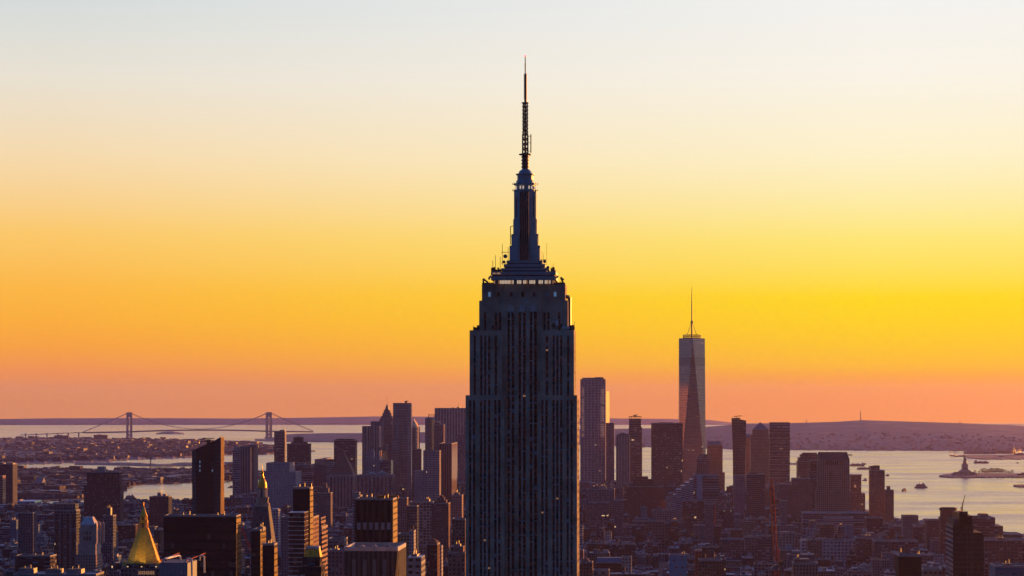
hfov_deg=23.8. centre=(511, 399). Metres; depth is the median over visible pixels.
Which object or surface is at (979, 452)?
warehouse
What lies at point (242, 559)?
apartment building
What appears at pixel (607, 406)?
glass tower
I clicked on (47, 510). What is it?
loft building
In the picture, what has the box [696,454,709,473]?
office tower
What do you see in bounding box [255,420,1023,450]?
staten island hills
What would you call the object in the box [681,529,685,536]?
apartment building
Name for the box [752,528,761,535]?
apartment building
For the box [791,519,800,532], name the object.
apartment building
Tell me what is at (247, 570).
loft building
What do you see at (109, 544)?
apartment building
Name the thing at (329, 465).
office tower
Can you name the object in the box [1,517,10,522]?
apartment building
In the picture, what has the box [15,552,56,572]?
office block
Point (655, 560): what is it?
loft building
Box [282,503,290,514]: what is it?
apartment building
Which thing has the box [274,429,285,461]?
apartment tower
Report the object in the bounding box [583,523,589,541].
apartment building
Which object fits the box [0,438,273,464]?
bay ridge ground
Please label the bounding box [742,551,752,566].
apartment building
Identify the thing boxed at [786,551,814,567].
loft building
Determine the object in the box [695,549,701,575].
apartment building
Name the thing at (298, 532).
office block
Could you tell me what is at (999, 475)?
liberty island ground
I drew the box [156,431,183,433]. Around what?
swinburne island
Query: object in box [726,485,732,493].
loft building
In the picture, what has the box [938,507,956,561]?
tank tower
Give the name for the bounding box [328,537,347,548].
loft building
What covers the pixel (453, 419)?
office tower
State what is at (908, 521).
apartment building
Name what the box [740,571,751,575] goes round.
apartment building
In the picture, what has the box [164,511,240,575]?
office tower
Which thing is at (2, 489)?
apartment tower
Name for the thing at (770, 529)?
apartment building
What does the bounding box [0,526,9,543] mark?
loft building
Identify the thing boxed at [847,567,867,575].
loft building
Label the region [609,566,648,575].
loft building
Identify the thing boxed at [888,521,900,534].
loft building
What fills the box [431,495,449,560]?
apartment building
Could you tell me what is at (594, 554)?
loft building
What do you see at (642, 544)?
loft building
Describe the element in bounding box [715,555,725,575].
loft building
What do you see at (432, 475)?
office tower
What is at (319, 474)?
office tower
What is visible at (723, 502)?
loft building
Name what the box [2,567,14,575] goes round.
loft building
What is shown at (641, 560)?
apartment building
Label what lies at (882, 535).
loft building
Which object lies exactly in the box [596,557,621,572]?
building
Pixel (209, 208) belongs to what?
sky
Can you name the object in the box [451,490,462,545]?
apartment building
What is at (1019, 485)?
ellis pier ground
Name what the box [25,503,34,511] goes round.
apartment building
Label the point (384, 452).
office tower
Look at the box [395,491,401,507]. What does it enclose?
apartment building
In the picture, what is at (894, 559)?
apartment building
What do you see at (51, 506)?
loft building
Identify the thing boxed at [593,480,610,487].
loft building
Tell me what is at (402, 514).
apartment building
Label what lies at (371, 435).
office tower
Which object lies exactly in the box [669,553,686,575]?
glass building
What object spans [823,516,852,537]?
terminal building
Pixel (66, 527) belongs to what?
apartment tower
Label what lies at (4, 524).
loft building
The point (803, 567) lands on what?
apartment building
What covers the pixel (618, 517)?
office building
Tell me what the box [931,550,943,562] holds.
apartment building
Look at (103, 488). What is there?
housing slab
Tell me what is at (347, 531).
loft building
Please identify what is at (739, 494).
office tower
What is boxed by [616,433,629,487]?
office tower
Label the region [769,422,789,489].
office tower
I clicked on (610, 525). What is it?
loft building
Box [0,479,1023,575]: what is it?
distant rooftops
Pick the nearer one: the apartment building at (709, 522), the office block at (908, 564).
the office block at (908, 564)
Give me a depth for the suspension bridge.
17618.47 m
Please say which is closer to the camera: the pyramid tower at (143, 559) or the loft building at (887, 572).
the pyramid tower at (143, 559)
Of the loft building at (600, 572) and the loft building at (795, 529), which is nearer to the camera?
the loft building at (600, 572)
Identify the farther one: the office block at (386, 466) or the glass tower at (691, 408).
the glass tower at (691, 408)
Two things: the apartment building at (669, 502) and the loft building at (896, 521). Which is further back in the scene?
the apartment building at (669, 502)
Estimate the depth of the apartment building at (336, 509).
4744.12 m
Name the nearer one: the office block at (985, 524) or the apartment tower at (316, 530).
the apartment tower at (316, 530)
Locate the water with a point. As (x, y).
(1001, 500)
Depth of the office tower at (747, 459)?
6149.71 m
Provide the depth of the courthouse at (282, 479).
4894.81 m
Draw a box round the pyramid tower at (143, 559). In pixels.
[121,502,162,575]
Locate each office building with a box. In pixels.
[586,484,614,523]
[588,501,609,537]
[614,499,622,536]
[673,474,718,522]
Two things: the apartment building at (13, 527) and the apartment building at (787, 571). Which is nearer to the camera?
the apartment building at (787, 571)
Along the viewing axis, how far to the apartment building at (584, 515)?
4714.71 m
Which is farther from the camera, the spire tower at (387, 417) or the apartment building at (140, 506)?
the spire tower at (387, 417)
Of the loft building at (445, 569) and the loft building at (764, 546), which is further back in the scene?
the loft building at (764, 546)
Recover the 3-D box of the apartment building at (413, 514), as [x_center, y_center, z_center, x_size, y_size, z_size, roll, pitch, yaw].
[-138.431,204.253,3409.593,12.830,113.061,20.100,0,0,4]
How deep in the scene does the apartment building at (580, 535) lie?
3915.67 m
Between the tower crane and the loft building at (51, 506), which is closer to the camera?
the tower crane
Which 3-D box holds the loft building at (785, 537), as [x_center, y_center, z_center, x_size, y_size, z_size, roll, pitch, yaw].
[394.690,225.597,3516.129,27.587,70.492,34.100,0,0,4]
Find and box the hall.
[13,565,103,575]
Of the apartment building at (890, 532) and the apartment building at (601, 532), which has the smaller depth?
the apartment building at (601, 532)
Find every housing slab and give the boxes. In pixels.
[54,435,68,438]
[84,466,123,521]
[94,434,107,438]
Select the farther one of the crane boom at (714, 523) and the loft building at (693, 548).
the crane boom at (714, 523)
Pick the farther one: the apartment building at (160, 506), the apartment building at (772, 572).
the apartment building at (160, 506)
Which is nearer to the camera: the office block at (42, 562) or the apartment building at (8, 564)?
the office block at (42, 562)
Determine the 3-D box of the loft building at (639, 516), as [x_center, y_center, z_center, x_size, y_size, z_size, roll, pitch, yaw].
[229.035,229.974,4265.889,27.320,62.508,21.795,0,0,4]
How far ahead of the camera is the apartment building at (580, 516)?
4443.33 m
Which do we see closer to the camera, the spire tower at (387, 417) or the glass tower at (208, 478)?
the glass tower at (208, 478)
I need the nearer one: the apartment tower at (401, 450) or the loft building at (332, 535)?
the loft building at (332, 535)
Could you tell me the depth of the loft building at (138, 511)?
4767.97 m
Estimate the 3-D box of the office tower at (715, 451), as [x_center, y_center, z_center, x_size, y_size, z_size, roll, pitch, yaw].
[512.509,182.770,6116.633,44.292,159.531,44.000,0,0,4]
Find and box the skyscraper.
[466,55,578,575]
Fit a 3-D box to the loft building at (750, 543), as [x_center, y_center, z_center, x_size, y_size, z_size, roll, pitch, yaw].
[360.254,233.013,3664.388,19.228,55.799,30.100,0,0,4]
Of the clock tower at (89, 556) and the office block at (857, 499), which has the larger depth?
the office block at (857, 499)
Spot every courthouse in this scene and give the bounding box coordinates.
[264,462,300,512]
[330,448,354,509]
[356,472,394,496]
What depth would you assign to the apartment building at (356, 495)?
3299.90 m
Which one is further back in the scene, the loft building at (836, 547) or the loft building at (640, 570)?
the loft building at (836, 547)
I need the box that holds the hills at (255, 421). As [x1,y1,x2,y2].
[0,416,1023,424]
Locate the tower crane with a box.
[769,478,782,575]
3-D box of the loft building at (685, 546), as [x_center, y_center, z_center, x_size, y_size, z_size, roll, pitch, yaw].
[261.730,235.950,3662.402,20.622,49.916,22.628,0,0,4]
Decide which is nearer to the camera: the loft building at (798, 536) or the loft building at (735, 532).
the loft building at (735, 532)
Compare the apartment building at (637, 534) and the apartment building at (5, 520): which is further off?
the apartment building at (5, 520)
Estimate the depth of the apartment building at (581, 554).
2499.90 m
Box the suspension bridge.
[22,412,312,438]
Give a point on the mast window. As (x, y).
(521, 192)
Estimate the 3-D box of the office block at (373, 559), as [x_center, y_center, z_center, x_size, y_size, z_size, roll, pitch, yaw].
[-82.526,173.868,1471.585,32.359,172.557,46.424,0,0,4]
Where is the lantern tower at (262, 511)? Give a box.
[248,467,275,575]
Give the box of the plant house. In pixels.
[159,553,204,575]
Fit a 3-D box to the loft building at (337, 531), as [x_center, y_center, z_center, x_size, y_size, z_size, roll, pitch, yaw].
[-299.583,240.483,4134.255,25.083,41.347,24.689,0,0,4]
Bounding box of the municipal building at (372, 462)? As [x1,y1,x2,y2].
[365,444,381,473]
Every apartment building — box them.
[0,510,7,518]
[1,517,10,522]
[1,544,11,554]
[4,561,14,569]
[7,501,13,511]
[10,517,17,541]
[10,550,17,560]
[18,509,36,554]
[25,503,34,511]
[40,541,53,552]
[48,529,53,538]
[102,506,115,575]
[103,563,108,575]
[116,531,117,553]
[116,553,120,561]
[128,515,139,519]
[136,503,142,509]
[146,525,157,534]
[149,492,171,527]
[154,527,162,550]
[224,497,229,506]
[234,496,242,506]
[241,547,244,571]
[277,555,280,569]
[281,516,288,575]
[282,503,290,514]
[313,503,316,512]
[314,486,321,504]
[317,483,332,532]
[333,506,340,512]
[341,504,349,512]
[352,492,361,542]
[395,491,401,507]
[398,497,407,532]
[400,484,404,496]
[408,505,418,552]
[427,538,439,575]
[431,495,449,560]
[448,540,465,575]
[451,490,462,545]
[452,518,465,549]
[579,513,582,521]
[579,525,582,545]
[580,549,583,560]
[582,505,585,522]
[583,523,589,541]
[591,533,596,539]
[599,523,604,541]
[605,531,611,541]
[626,525,631,536]
[636,525,639,546]
[638,554,645,564]
[645,545,656,553]
[647,530,651,540]
[647,536,652,566]
[666,484,674,495]
[666,496,672,518]
[671,517,677,545]
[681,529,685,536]
[687,567,694,575]
[692,535,703,545]
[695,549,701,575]
[698,551,721,575]
[705,503,714,545]
[715,515,722,531]
[715,525,720,552]
[719,492,722,506]
[721,530,726,537]
[740,565,748,573]
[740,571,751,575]
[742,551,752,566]
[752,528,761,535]
[761,519,770,533]
[768,484,774,506]
[768,523,776,542]
[770,565,779,575]
[784,567,791,575]
[787,514,790,524]
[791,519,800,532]
[791,554,817,575]
[814,526,819,537]
[832,565,843,575]
[846,549,855,572]
[883,521,888,530]
[888,526,893,538]
[893,548,899,570]
[901,514,917,538]
[912,524,922,544]
[922,533,924,543]
[925,519,937,551]
[928,563,945,575]
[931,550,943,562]
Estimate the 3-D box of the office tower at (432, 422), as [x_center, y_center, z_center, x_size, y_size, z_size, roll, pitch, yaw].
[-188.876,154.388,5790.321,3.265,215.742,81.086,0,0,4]
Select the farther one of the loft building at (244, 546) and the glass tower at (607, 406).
the glass tower at (607, 406)
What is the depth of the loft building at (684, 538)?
3970.97 m
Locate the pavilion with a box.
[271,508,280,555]
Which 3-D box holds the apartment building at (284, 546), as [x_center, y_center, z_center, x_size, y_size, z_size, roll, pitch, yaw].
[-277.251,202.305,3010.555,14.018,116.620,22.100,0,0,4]
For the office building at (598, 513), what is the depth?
4249.02 m
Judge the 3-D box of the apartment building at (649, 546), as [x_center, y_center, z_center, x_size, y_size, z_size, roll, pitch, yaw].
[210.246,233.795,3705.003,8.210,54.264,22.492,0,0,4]
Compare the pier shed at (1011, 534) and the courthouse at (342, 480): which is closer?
the pier shed at (1011, 534)
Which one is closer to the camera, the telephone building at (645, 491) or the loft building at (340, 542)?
the loft building at (340, 542)
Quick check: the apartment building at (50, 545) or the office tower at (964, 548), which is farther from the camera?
the apartment building at (50, 545)
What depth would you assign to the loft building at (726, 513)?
4298.84 m
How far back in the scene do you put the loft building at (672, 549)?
3781.26 m
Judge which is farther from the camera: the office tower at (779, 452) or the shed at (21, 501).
the shed at (21, 501)
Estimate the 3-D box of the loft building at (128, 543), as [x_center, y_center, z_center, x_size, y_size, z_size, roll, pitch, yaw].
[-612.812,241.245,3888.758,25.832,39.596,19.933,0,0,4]
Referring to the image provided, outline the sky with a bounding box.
[0,0,1023,422]
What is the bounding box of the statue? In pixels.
[955,452,976,474]
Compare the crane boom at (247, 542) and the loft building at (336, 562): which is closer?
the crane boom at (247, 542)
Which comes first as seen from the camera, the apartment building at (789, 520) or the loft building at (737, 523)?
the loft building at (737, 523)
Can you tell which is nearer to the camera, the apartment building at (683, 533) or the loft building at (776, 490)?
the apartment building at (683, 533)
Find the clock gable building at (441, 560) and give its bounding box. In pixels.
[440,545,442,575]
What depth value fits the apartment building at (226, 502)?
5068.89 m
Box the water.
[0,423,1023,533]
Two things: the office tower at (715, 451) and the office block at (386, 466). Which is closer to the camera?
the office block at (386, 466)
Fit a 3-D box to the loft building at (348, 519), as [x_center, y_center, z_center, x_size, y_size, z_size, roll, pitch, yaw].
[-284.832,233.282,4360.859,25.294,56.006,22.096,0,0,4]
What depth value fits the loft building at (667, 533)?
4210.47 m
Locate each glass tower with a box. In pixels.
[192,437,223,513]
[606,391,608,422]
[678,295,705,484]
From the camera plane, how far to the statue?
8439.30 m
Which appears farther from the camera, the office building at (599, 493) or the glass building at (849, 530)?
the office building at (599, 493)
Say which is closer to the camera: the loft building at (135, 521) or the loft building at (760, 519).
the loft building at (135, 521)
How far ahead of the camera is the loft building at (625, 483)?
5255.05 m
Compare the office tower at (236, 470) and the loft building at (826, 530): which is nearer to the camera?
the loft building at (826, 530)
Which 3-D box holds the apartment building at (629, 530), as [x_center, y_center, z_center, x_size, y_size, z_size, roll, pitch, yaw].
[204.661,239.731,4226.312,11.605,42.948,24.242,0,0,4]
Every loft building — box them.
[0,523,9,527]
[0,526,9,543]
[0,558,9,567]
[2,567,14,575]
[3,546,17,558]
[5,503,19,511]
[8,511,14,516]
[16,504,39,512]
[37,511,47,521]
[37,522,45,530]
[37,523,41,533]
[37,534,47,542]
[37,545,51,553]
[40,516,53,530]
[42,506,53,513]
[45,504,53,509]
[101,546,125,553]
[114,560,127,575]
[116,523,137,546]
[119,538,134,548]
[124,501,135,510]
[129,519,138,528]
[135,509,148,513]
[138,499,148,503]
[158,548,163,560]
[172,505,183,511]
[172,507,178,513]
[176,503,187,511]
[182,498,191,506]
[186,507,191,513]
[224,506,237,512]
[230,493,241,506]
[237,505,249,515]
[241,514,252,521]
[241,525,250,542]
[242,495,254,510]
[242,537,249,554]
[245,557,249,566]
[245,566,278,575]
[328,529,342,536]
[328,533,338,537]
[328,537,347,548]
[328,545,344,575]
[335,513,351,523]
[338,522,351,530]
[343,525,351,544]
[345,515,351,523]
[397,532,408,575]
[407,550,424,575]
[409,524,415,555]
[410,497,433,560]
[443,562,447,575]
[460,485,465,493]
[462,492,465,504]
[579,481,589,492]
[579,503,585,512]
[580,524,595,533]
[587,540,606,556]
[589,549,609,568]
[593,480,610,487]
[593,568,609,575]
[606,538,634,566]
[607,520,613,539]
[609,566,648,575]
[611,486,623,498]
[614,532,634,542]
[622,556,631,572]
[623,481,632,492]
[623,513,628,522]
[632,523,643,543]
[633,520,664,551]
[634,568,657,575]
[635,513,649,519]
[635,552,650,565]
[635,565,651,570]
[638,541,657,552]
[641,505,646,517]
[652,506,671,521]
[653,554,658,567]
[657,553,664,560]
[662,567,668,575]
[665,520,670,549]
[669,545,678,552]
[678,522,683,537]
[679,537,691,540]
[679,540,692,555]
[682,500,704,537]
[687,556,694,563]
[691,545,700,555]
[693,522,704,543]
[701,543,718,557]
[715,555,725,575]
[719,501,733,529]
[721,499,731,506]
[721,538,743,559]
[725,557,741,565]
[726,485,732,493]
[726,564,741,572]
[730,528,741,537]
[734,512,740,520]
[735,515,748,527]
[740,519,755,537]
[744,536,756,562]
[748,516,766,526]
[753,561,771,575]
[757,534,772,564]
[765,488,767,506]
[765,505,778,518]
[768,483,777,498]
[770,513,779,521]
[775,531,794,561]
[778,549,797,575]
[785,544,791,548]
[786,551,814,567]
[793,525,798,532]
[795,533,800,550]
[800,534,853,569]
[806,519,815,537]
[807,538,822,558]
[814,557,829,567]
[816,523,833,537]
[818,567,835,575]
[830,555,843,567]
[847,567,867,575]
[854,535,880,563]
[857,564,870,569]
[861,532,887,538]
[864,516,882,533]
[871,553,888,575]
[872,535,917,557]
[881,550,894,570]
[884,569,894,575]
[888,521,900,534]
[891,518,900,525]
[910,547,927,553]
[919,552,932,563]
[922,562,945,566]
[922,567,941,575]
[930,538,937,552]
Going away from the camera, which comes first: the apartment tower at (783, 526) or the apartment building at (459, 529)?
the apartment building at (459, 529)
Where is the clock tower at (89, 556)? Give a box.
[75,517,104,570]
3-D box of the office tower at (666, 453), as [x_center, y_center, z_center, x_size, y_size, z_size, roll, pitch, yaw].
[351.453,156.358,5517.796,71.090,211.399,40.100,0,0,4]
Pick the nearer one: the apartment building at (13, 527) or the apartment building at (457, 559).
the apartment building at (457, 559)
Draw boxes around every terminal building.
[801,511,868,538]
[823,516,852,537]
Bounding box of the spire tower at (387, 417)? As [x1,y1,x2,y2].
[379,404,392,459]
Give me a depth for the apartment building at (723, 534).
3941.54 m
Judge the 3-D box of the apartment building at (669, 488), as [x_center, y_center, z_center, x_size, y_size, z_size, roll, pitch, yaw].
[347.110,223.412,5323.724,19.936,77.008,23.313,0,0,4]
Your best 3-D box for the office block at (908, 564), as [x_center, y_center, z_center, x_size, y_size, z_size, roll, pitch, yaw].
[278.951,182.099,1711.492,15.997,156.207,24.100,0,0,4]
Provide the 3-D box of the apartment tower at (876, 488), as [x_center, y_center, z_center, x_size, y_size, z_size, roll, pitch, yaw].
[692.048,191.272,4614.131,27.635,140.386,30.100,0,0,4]
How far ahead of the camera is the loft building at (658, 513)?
4349.04 m
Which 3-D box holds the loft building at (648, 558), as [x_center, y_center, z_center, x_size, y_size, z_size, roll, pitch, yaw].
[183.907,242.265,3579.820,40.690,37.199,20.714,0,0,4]
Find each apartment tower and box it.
[0,463,16,503]
[0,475,5,503]
[54,503,79,570]
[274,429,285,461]
[287,436,310,463]
[293,483,312,545]
[313,515,318,545]
[320,516,327,575]
[391,401,411,504]
[629,415,641,481]
[731,415,745,474]
[765,500,792,534]
[869,464,884,520]
[884,486,893,522]
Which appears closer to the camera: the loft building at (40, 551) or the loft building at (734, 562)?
the loft building at (734, 562)
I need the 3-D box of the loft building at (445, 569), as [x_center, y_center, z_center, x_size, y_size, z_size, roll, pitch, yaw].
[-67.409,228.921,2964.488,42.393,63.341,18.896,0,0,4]
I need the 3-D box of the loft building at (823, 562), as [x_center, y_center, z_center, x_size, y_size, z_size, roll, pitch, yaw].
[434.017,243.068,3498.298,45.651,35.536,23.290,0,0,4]
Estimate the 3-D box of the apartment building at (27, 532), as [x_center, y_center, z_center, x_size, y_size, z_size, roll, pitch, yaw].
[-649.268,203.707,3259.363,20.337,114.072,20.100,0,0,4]
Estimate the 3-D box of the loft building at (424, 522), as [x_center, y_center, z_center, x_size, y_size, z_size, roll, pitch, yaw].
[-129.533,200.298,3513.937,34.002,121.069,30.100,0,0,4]
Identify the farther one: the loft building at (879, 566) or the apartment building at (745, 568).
the apartment building at (745, 568)
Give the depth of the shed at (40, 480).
7362.54 m
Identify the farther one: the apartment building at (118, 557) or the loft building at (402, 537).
the apartment building at (118, 557)
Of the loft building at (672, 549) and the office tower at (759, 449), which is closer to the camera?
the loft building at (672, 549)
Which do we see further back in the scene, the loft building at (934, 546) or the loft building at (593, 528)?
the loft building at (593, 528)
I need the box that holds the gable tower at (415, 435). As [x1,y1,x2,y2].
[412,419,419,448]
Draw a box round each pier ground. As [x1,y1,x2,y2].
[75,462,232,466]
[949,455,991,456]
[1013,484,1023,487]
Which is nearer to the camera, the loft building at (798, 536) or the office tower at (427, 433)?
the loft building at (798, 536)
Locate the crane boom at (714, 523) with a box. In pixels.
[714,506,715,545]
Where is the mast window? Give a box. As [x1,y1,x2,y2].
[520,191,527,259]
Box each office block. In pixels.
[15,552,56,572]
[288,511,307,575]
[344,542,405,575]
[380,460,392,473]
[412,449,421,480]
[414,470,422,500]
[779,478,811,522]
[850,474,864,510]
[895,548,921,575]
[971,512,1002,536]
[989,559,1023,575]
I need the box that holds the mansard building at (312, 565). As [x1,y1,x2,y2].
[299,546,324,575]
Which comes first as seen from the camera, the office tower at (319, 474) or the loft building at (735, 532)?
the loft building at (735, 532)
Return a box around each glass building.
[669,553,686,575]
[837,524,843,538]
[845,524,852,538]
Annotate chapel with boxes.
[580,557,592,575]
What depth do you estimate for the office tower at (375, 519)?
1698.81 m
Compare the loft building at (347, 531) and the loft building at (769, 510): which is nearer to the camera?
the loft building at (347, 531)
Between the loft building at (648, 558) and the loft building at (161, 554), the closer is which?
the loft building at (161, 554)
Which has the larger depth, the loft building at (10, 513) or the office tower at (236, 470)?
the office tower at (236, 470)
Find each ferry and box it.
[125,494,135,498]
[914,483,927,487]
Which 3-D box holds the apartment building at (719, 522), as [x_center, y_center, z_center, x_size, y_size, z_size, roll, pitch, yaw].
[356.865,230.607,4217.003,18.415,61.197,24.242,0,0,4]
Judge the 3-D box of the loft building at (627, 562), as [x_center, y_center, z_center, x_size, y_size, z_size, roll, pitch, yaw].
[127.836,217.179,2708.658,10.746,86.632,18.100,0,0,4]
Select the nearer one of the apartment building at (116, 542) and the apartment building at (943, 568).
the apartment building at (943, 568)
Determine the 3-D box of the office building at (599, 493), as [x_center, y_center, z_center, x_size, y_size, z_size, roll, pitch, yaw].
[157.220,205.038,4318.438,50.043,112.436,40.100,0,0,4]
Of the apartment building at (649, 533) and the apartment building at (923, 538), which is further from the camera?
the apartment building at (923, 538)
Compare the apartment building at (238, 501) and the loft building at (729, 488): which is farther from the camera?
the loft building at (729, 488)
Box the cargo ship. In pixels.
[850,463,864,465]
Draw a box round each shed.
[17,499,41,503]
[35,477,45,482]
[1003,532,1022,536]
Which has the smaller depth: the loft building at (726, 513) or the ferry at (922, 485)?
the loft building at (726, 513)
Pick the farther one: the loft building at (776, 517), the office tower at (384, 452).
the office tower at (384, 452)
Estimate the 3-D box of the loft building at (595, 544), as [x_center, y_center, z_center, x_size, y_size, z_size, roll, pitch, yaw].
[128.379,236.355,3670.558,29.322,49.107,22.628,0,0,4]
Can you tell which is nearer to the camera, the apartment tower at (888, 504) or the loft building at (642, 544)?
the loft building at (642, 544)
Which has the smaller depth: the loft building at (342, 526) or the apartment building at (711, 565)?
the apartment building at (711, 565)
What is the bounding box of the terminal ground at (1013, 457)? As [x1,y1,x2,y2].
[966,454,1023,459]
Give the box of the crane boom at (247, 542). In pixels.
[240,528,250,552]
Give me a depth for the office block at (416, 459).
5699.53 m
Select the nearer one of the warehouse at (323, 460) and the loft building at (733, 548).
the loft building at (733, 548)
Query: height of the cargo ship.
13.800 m
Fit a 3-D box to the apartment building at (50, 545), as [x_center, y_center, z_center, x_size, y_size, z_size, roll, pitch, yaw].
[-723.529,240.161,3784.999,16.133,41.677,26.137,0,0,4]
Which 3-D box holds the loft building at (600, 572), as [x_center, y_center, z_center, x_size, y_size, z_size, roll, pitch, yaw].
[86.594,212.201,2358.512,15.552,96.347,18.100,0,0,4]
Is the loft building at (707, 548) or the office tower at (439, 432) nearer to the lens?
the loft building at (707, 548)
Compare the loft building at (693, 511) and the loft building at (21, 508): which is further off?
the loft building at (21, 508)
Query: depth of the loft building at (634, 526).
4090.59 m
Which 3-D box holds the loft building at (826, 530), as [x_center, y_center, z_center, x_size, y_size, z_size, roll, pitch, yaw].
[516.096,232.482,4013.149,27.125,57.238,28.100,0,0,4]
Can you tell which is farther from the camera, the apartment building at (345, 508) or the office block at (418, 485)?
the office block at (418, 485)
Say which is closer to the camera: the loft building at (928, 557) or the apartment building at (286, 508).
the loft building at (928, 557)
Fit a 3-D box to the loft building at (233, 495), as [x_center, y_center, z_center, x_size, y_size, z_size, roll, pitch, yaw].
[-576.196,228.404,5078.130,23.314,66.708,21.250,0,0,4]
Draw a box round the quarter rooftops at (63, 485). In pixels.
[0,436,273,499]
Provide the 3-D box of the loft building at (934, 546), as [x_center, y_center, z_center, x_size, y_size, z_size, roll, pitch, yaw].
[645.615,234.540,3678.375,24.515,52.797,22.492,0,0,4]
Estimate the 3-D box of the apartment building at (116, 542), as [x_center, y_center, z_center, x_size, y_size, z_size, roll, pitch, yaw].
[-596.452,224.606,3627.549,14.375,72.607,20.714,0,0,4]
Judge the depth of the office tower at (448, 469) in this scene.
4749.40 m
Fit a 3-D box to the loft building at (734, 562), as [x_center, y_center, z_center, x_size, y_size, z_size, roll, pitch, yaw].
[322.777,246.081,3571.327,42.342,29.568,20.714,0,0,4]
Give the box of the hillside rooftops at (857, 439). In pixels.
[614,432,1023,449]
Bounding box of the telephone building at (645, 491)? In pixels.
[623,476,665,524]
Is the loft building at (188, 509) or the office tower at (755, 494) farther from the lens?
the loft building at (188, 509)
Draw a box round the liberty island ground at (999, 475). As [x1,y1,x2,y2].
[939,473,1023,477]
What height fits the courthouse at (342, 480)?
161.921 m
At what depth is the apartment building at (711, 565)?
2549.44 m
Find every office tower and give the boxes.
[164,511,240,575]
[233,446,240,494]
[239,445,259,494]
[251,522,265,575]
[252,447,257,492]
[262,539,276,575]
[295,463,313,495]
[314,463,325,486]
[326,462,334,487]
[334,439,356,483]
[355,494,398,542]
[362,426,380,473]
[371,421,383,446]
[378,445,388,459]
[423,450,440,500]
[425,414,433,449]
[430,419,434,449]
[434,420,445,449]
[435,403,465,478]
[439,442,456,509]
[458,434,465,482]
[580,376,605,483]
[606,423,613,482]
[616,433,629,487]
[651,422,682,498]
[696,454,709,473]
[707,441,724,490]
[733,475,744,517]
[745,434,749,483]
[746,472,764,517]
[750,422,768,483]
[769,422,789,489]
[796,452,817,477]
[808,460,816,510]
[814,452,850,510]
[946,494,983,575]
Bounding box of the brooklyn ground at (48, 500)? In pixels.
[17,467,232,501]
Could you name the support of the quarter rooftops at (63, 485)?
on the bay ridge ground at (107, 459)
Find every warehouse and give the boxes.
[315,459,333,462]
[964,451,995,453]
[984,536,1023,575]
[996,450,1012,453]

